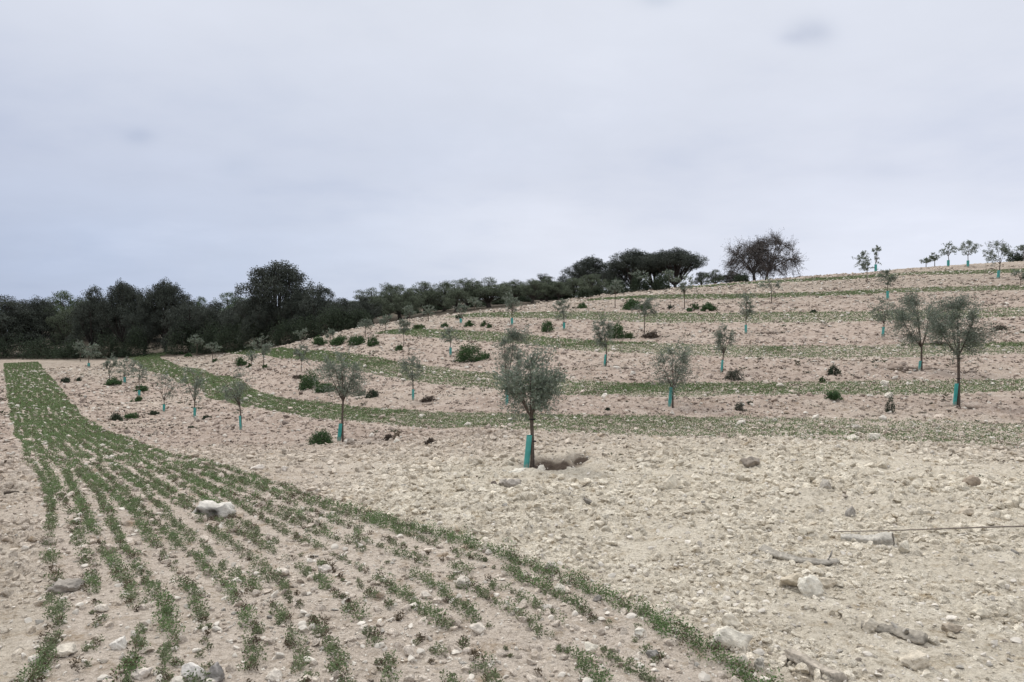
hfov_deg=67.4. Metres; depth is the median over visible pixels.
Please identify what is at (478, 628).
rock
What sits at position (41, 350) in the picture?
shrub
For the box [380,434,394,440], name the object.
brush heap
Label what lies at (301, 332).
young olive tree
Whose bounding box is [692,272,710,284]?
old olive tree
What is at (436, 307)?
shrub
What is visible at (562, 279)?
oak tree
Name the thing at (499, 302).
shrub
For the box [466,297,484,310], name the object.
young olive tree
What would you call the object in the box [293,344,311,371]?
young olive tree
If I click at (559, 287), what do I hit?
old olive tree
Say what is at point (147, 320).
oak tree
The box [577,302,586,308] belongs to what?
shrub
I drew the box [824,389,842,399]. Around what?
shrub
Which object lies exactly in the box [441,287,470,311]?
old olive tree
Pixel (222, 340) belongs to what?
shrub
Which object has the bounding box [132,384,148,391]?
shrub
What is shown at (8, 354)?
shrub
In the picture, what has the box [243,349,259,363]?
young olive tree
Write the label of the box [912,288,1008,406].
young olive tree
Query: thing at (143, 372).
young olive tree
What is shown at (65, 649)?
rock
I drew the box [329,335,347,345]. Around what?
shrub
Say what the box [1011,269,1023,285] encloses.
young olive tree
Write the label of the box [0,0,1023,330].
sky
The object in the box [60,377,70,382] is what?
shrub
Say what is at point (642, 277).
young olive tree
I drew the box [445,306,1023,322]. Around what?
crop rows
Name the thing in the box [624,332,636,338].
shrub
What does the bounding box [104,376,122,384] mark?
shrub
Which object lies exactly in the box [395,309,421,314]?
shrub
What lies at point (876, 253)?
young olive tree
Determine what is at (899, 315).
young olive tree
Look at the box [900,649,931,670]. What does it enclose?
rock
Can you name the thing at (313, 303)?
oak tree
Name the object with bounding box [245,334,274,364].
young olive tree
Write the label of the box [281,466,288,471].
rock
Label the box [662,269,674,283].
young olive tree
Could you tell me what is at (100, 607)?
rock
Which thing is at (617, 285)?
young olive tree
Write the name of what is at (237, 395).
young olive tree
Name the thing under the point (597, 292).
shrub
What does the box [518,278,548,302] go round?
old olive tree
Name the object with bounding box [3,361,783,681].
crop rows
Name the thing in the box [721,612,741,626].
rock
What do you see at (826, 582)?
rock
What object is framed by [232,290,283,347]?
oak tree
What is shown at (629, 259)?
oak tree
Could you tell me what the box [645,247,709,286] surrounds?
oak tree
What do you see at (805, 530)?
rock
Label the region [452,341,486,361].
shrub
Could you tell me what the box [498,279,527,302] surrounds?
old olive tree
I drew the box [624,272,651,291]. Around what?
shrub
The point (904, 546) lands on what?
rock
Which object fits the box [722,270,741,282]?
oak tree
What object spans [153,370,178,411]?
young olive tree
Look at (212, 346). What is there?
young olive tree
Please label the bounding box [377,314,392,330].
young olive tree
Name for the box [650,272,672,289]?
shrub
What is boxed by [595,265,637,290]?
oak tree
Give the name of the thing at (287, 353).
crop rows
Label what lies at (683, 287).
young olive tree
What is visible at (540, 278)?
oak tree
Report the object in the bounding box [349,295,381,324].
oak tree
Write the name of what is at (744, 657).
rock
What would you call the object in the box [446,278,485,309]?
old olive tree
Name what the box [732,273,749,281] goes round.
shrub
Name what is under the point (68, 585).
rock
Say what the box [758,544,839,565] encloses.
fallen branch
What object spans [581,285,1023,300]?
crop rows
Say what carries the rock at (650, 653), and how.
on the ground
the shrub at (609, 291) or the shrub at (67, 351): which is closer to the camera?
the shrub at (609, 291)
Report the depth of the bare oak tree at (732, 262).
85.68 m
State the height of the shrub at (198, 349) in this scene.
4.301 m
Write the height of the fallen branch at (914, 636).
0.114 m
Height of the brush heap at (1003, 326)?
0.396 m
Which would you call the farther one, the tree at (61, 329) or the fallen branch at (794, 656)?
the tree at (61, 329)
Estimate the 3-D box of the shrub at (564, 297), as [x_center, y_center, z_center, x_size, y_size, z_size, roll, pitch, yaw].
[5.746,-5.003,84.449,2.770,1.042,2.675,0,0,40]
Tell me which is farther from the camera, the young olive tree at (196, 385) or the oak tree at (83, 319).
the oak tree at (83, 319)
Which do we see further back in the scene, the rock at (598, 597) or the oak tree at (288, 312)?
the oak tree at (288, 312)
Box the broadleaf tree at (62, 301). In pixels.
[42,290,89,339]
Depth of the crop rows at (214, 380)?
18.33 m
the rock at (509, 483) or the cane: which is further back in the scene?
the rock at (509, 483)
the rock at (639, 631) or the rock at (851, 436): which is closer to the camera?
the rock at (639, 631)
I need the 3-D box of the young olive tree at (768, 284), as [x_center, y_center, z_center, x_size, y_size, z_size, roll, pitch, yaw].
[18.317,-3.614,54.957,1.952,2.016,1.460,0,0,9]
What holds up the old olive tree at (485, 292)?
on the ground
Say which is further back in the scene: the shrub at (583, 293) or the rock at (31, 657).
the shrub at (583, 293)
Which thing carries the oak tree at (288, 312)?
on the ground
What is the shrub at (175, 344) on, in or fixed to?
on the ground
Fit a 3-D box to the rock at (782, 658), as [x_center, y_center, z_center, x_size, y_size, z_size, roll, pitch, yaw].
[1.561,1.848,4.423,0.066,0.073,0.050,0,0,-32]
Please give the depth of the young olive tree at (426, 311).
62.37 m
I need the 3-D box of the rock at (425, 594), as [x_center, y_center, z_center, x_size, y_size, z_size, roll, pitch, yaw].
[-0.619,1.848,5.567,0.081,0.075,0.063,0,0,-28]
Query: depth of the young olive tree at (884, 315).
38.86 m
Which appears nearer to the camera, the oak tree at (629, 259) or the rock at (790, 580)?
the rock at (790, 580)
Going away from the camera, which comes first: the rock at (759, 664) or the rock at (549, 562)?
the rock at (759, 664)
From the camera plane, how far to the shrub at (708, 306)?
52.70 m
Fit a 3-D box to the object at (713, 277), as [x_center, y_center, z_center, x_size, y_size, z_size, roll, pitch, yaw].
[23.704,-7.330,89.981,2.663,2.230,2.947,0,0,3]
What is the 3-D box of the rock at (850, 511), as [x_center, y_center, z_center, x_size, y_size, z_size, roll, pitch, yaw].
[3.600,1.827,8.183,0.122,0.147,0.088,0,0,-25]
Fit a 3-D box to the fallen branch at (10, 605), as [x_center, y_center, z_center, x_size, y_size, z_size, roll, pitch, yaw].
[-3.542,1.863,5.494,0.066,0.033,0.252,0,0,0]
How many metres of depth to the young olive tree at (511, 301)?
52.74 m
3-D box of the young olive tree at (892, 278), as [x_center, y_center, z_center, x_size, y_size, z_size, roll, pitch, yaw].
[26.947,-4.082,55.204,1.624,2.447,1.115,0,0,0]
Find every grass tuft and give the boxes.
[148,410,159,414]
[392,428,401,437]
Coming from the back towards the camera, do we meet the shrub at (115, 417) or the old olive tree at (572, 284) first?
the old olive tree at (572, 284)
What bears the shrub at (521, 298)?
on the ground
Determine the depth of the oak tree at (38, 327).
98.12 m
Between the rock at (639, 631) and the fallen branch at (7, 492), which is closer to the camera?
the rock at (639, 631)
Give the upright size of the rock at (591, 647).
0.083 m
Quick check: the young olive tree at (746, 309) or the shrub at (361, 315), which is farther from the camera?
the shrub at (361, 315)
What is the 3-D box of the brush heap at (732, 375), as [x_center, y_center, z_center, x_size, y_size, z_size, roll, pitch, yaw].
[7.679,1.169,26.527,0.753,0.489,0.724,0,0,40]
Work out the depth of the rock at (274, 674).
4.22 m
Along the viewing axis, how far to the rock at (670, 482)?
9.76 m
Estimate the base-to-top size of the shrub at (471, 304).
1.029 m
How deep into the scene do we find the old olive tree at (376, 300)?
83.43 m
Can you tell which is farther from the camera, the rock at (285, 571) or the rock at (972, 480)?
the rock at (972, 480)
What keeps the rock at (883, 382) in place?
on the ground
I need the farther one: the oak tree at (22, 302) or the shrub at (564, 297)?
the oak tree at (22, 302)
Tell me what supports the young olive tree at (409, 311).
on the ground
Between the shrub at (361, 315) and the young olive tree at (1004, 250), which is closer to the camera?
the young olive tree at (1004, 250)
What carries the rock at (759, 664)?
on the ground
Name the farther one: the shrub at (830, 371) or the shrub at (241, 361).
the shrub at (241, 361)
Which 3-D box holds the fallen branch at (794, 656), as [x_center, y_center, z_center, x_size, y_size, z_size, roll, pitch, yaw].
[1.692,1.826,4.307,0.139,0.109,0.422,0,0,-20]
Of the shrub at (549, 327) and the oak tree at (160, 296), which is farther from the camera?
the oak tree at (160, 296)
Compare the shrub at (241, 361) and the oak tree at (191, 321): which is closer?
the shrub at (241, 361)
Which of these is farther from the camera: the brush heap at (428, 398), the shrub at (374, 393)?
the shrub at (374, 393)
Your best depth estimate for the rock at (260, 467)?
12.31 m
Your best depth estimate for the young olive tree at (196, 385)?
29.87 m
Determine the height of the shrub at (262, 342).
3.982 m
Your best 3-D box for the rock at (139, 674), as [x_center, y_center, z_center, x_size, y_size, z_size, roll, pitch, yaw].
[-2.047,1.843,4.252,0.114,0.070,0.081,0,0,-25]
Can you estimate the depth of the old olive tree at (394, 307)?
81.45 m
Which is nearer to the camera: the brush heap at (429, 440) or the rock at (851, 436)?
the rock at (851, 436)
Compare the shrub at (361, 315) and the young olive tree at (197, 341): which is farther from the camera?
the young olive tree at (197, 341)
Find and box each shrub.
[0,325,40,357]
[14,335,63,359]
[48,337,92,358]
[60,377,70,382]
[89,329,124,357]
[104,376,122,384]
[110,411,123,420]
[116,322,152,356]
[122,412,138,418]
[130,396,142,401]
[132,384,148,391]
[160,318,204,354]
[185,315,226,353]
[211,319,249,352]
[231,313,272,349]
[233,356,248,365]
[265,316,304,345]
[288,310,324,339]
[297,368,318,390]
[305,427,333,444]
[311,335,327,344]
[312,381,335,392]
[313,301,353,333]
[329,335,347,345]
[340,303,373,327]
[346,334,366,345]
[365,388,379,397]
[366,335,379,346]
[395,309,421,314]
[395,344,402,350]
[410,324,425,328]
[427,304,451,310]
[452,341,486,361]
[463,320,475,326]
[468,300,485,306]
[480,350,490,358]
[491,296,509,304]
[515,295,531,301]
[540,320,554,331]
[551,293,574,299]
[575,288,593,297]
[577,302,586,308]
[589,288,606,295]
[603,276,628,293]
[606,320,624,338]
[620,297,640,309]
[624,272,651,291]
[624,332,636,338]
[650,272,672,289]
[690,303,699,308]
[700,301,717,310]
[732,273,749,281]
[733,402,746,410]
[824,364,841,374]
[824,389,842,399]
[885,393,896,412]
[1005,249,1022,261]
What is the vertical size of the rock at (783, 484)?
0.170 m
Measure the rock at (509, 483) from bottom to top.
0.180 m
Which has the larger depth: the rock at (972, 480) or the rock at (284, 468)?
the rock at (284, 468)
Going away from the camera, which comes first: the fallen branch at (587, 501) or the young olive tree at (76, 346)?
the fallen branch at (587, 501)
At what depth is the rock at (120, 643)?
4.65 m
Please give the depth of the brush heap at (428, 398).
26.08 m
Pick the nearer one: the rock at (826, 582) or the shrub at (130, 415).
the rock at (826, 582)
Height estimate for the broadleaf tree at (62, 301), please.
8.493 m
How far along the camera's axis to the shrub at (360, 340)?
49.88 m
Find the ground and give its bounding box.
[0,261,1023,681]
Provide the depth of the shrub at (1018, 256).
82.33 m
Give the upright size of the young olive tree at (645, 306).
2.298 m
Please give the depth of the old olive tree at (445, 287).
87.56 m
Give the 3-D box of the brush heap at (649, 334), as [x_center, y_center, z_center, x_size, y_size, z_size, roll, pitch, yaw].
[7.585,-0.361,41.825,1.143,0.452,1.164,0,0,-41]
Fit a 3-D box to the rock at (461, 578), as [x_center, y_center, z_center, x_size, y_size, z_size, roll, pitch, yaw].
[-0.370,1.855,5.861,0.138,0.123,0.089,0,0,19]
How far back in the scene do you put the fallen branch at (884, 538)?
7.04 m
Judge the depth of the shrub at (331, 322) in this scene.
71.05 m
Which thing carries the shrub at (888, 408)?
on the ground
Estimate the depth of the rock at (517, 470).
11.43 m
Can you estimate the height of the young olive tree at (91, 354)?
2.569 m
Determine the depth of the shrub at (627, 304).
57.79 m
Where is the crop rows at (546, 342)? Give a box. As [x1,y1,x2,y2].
[375,328,1023,358]
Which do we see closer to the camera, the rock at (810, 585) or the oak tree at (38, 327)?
the rock at (810, 585)
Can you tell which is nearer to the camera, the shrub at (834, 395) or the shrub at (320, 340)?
the shrub at (834, 395)
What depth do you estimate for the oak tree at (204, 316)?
85.02 m
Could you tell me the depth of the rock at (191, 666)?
4.18 m
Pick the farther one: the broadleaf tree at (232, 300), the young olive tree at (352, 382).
the broadleaf tree at (232, 300)
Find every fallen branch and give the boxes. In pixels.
[4,491,26,493]
[4,594,30,607]
[555,492,591,503]
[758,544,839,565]
[782,648,848,681]
[841,531,894,545]
[861,620,927,644]
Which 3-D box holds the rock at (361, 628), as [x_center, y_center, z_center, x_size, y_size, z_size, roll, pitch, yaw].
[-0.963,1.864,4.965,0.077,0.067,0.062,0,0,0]
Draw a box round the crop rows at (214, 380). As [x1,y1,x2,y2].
[129,351,1023,448]
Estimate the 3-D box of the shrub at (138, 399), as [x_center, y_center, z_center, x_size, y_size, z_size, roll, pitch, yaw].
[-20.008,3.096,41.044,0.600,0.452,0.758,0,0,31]
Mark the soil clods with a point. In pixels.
(424, 471)
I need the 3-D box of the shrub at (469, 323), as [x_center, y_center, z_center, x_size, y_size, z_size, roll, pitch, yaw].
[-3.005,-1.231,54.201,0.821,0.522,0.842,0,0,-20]
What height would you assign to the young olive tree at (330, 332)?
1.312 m
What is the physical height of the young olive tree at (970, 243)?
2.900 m
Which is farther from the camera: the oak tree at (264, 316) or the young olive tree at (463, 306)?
the oak tree at (264, 316)
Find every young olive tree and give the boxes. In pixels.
[72,339,87,360]
[82,342,101,367]
[102,352,118,378]
[115,356,137,383]
[130,362,149,395]
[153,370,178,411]
[176,364,209,417]
[187,334,204,357]
[206,342,222,359]
[216,366,257,429]
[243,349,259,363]
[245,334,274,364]
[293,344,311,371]
[295,327,307,343]
[302,342,371,441]
[322,327,335,343]
[355,318,373,337]
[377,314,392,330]
[395,318,410,346]
[398,352,425,400]
[402,305,416,323]
[422,305,435,320]
[438,326,459,355]
[453,303,469,322]
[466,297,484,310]
[485,339,571,467]
[488,325,535,405]
[501,287,522,324]
[552,298,571,330]
[591,313,618,366]
[605,280,623,307]
[627,295,659,332]
[629,269,651,289]
[645,333,702,407]
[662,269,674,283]
[673,273,694,308]
[710,317,736,372]
[735,288,760,333]
[755,277,782,302]
[852,250,876,283]
[867,295,894,336]
[872,245,881,271]
[876,269,897,298]
[881,287,947,370]
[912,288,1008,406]
[919,257,935,262]
[928,252,939,265]
[939,241,955,266]
[954,240,981,266]
[982,239,1016,278]
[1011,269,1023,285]
[1014,245,1023,260]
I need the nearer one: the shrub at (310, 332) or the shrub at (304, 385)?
the shrub at (304, 385)
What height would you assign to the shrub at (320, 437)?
0.455 m
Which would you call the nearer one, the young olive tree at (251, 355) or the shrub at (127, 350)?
the young olive tree at (251, 355)
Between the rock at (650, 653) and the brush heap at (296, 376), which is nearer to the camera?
the rock at (650, 653)
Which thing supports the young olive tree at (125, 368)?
on the ground
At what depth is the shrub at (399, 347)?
44.22 m
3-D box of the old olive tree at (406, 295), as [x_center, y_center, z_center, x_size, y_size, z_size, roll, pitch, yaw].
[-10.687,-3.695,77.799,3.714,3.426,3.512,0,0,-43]
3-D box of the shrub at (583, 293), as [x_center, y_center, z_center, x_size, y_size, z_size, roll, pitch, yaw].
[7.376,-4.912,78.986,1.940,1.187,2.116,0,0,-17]
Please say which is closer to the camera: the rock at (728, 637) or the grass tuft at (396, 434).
the rock at (728, 637)
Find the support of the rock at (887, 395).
on the ground
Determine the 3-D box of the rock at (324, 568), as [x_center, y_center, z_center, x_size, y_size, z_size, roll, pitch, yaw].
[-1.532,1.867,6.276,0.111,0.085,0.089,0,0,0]
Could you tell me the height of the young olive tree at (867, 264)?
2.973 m
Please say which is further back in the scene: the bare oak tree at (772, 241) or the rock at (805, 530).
the bare oak tree at (772, 241)
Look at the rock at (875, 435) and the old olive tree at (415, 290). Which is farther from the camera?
the old olive tree at (415, 290)
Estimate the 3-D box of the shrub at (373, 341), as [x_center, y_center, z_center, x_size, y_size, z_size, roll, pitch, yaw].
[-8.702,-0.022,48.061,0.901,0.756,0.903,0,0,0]
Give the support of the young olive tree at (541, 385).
on the ground
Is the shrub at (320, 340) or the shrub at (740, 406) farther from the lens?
the shrub at (320, 340)
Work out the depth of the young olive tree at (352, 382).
18.24 m
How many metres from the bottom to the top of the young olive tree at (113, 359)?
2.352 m
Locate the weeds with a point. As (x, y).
(562, 369)
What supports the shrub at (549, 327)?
on the ground
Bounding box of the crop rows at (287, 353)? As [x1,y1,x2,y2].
[225,346,1023,397]
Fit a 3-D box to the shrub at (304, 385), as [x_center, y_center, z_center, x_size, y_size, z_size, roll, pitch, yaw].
[-9.114,1.712,34.710,1.129,1.082,1.210,0,0,0]
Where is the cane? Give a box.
[834,525,1023,531]
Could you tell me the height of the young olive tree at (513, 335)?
2.567 m
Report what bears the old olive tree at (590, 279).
on the ground
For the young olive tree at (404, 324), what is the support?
on the ground
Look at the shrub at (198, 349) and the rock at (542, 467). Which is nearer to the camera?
the rock at (542, 467)
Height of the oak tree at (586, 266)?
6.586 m
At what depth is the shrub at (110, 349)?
90.06 m
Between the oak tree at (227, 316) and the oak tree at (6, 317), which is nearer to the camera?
the oak tree at (227, 316)
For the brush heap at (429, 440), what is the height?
0.188 m
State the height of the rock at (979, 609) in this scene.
0.140 m
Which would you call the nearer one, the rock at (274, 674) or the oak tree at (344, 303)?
the rock at (274, 674)
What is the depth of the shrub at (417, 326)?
55.52 m
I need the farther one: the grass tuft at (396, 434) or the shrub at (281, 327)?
the shrub at (281, 327)
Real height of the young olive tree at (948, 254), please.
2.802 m
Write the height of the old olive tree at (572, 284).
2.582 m
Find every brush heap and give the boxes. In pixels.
[292,374,302,378]
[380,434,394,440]
[419,396,436,401]
[424,437,436,444]
[641,331,659,337]
[722,368,744,380]
[992,325,1009,330]
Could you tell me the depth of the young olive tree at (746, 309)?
41.83 m
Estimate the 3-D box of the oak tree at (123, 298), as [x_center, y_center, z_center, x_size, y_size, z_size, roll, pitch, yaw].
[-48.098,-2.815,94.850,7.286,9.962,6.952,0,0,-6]
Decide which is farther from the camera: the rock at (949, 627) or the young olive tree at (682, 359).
the young olive tree at (682, 359)
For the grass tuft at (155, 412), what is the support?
on the ground
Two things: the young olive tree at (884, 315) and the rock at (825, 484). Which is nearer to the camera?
the rock at (825, 484)
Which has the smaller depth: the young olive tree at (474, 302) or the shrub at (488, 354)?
the shrub at (488, 354)
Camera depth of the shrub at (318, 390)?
32.87 m
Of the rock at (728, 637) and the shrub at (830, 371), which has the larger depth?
the shrub at (830, 371)
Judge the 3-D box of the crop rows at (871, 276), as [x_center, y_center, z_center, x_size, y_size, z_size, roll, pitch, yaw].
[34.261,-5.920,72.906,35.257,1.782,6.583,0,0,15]
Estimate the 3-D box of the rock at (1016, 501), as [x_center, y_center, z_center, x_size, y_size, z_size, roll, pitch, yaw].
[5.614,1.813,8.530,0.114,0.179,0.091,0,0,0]
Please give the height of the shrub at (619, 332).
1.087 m
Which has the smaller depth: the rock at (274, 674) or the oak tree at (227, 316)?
the rock at (274, 674)
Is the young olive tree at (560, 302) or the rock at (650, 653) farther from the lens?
the young olive tree at (560, 302)
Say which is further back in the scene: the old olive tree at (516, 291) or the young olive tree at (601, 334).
the old olive tree at (516, 291)
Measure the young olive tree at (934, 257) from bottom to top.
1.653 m
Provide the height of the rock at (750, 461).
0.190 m
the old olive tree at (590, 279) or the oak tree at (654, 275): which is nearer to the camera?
the old olive tree at (590, 279)
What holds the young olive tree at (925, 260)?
on the ground
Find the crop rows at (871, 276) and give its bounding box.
[687,268,1023,287]
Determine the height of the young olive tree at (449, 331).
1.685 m
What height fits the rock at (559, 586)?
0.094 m
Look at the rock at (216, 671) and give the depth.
4.21 m
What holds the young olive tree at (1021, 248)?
on the ground
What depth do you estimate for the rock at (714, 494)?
9.16 m
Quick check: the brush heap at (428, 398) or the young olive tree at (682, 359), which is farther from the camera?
the brush heap at (428, 398)
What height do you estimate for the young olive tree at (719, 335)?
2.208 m
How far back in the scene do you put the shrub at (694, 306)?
54.41 m
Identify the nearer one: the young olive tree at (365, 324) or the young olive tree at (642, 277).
the young olive tree at (365, 324)
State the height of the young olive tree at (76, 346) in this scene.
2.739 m
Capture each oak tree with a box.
[0,294,46,353]
[4,295,65,350]
[6,299,45,331]
[62,284,122,353]
[90,277,144,352]
[120,299,167,354]
[136,277,189,351]
[159,292,210,347]
[189,300,234,346]
[217,300,260,343]
[231,260,315,343]
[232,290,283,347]
[273,290,314,330]
[287,282,338,331]
[314,297,365,330]
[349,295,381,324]
[524,273,554,300]
[553,274,575,296]
[560,254,610,286]
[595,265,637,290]
[604,248,662,286]
[634,250,679,286]
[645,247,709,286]
[719,236,781,280]
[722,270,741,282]
[734,227,807,279]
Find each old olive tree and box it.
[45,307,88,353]
[353,287,391,323]
[373,283,398,319]
[380,284,417,318]
[390,288,426,318]
[409,281,444,314]
[423,280,462,311]
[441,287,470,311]
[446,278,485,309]
[466,277,514,307]
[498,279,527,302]
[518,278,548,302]
[537,276,562,301]
[545,281,573,299]
[561,277,586,295]
[576,273,607,291]
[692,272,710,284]
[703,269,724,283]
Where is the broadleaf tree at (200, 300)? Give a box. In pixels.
[184,296,210,330]
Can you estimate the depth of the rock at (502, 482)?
10.32 m
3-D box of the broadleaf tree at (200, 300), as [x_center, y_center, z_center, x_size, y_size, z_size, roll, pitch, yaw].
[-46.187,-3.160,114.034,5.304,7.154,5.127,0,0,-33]
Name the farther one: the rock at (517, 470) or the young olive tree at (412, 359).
the young olive tree at (412, 359)
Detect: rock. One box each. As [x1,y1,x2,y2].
[28,655,41,663]
[47,578,85,593]
[50,642,77,656]
[94,603,109,611]
[108,635,126,649]
[131,667,152,679]
[181,662,206,681]
[192,500,235,517]
[205,661,224,681]
[250,464,264,469]
[265,667,282,681]
[275,567,289,575]
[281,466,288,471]
[318,564,331,572]
[357,624,367,632]
[421,591,432,598]
[454,575,470,589]
[469,622,485,634]
[499,478,506,485]
[504,479,521,487]
[508,468,525,472]
[538,465,545,470]
[544,560,560,572]
[554,583,565,593]
[584,641,598,652]
[593,594,601,601]
[634,628,645,636]
[645,649,658,657]
[661,475,677,489]
[708,493,720,497]
[708,625,753,650]
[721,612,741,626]
[737,654,749,666]
[740,456,759,467]
[754,657,764,670]
[778,655,786,665]
[779,482,794,488]
[779,573,803,586]
[797,526,815,535]
[797,574,823,595]
[819,479,832,488]
[819,577,836,588]
[844,506,855,516]
[847,434,859,440]
[862,618,878,632]
[867,433,879,440]
[880,380,888,385]
[884,392,892,398]
[898,540,909,552]
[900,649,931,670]
[941,622,962,632]
[958,506,973,515]
[962,475,980,486]
[970,602,989,618]
[1012,496,1022,507]
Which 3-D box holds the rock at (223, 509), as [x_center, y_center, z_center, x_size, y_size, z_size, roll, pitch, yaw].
[-3.248,1.857,8.387,0.493,0.239,0.296,0,0,0]
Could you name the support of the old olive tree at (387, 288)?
on the ground
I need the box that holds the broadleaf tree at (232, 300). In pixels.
[209,291,249,326]
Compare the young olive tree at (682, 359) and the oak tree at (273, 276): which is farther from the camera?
the oak tree at (273, 276)
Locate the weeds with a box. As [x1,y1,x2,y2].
[0,265,1023,514]
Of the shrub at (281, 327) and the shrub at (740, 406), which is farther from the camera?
the shrub at (281, 327)
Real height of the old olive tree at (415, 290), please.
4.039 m
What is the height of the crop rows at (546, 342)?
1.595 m
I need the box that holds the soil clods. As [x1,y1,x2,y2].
[0,263,1023,681]
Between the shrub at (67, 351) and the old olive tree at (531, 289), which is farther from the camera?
the shrub at (67, 351)
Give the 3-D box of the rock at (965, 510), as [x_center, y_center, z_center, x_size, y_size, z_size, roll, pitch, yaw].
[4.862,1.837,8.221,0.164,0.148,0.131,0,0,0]
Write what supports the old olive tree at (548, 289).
on the ground
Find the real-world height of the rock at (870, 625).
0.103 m

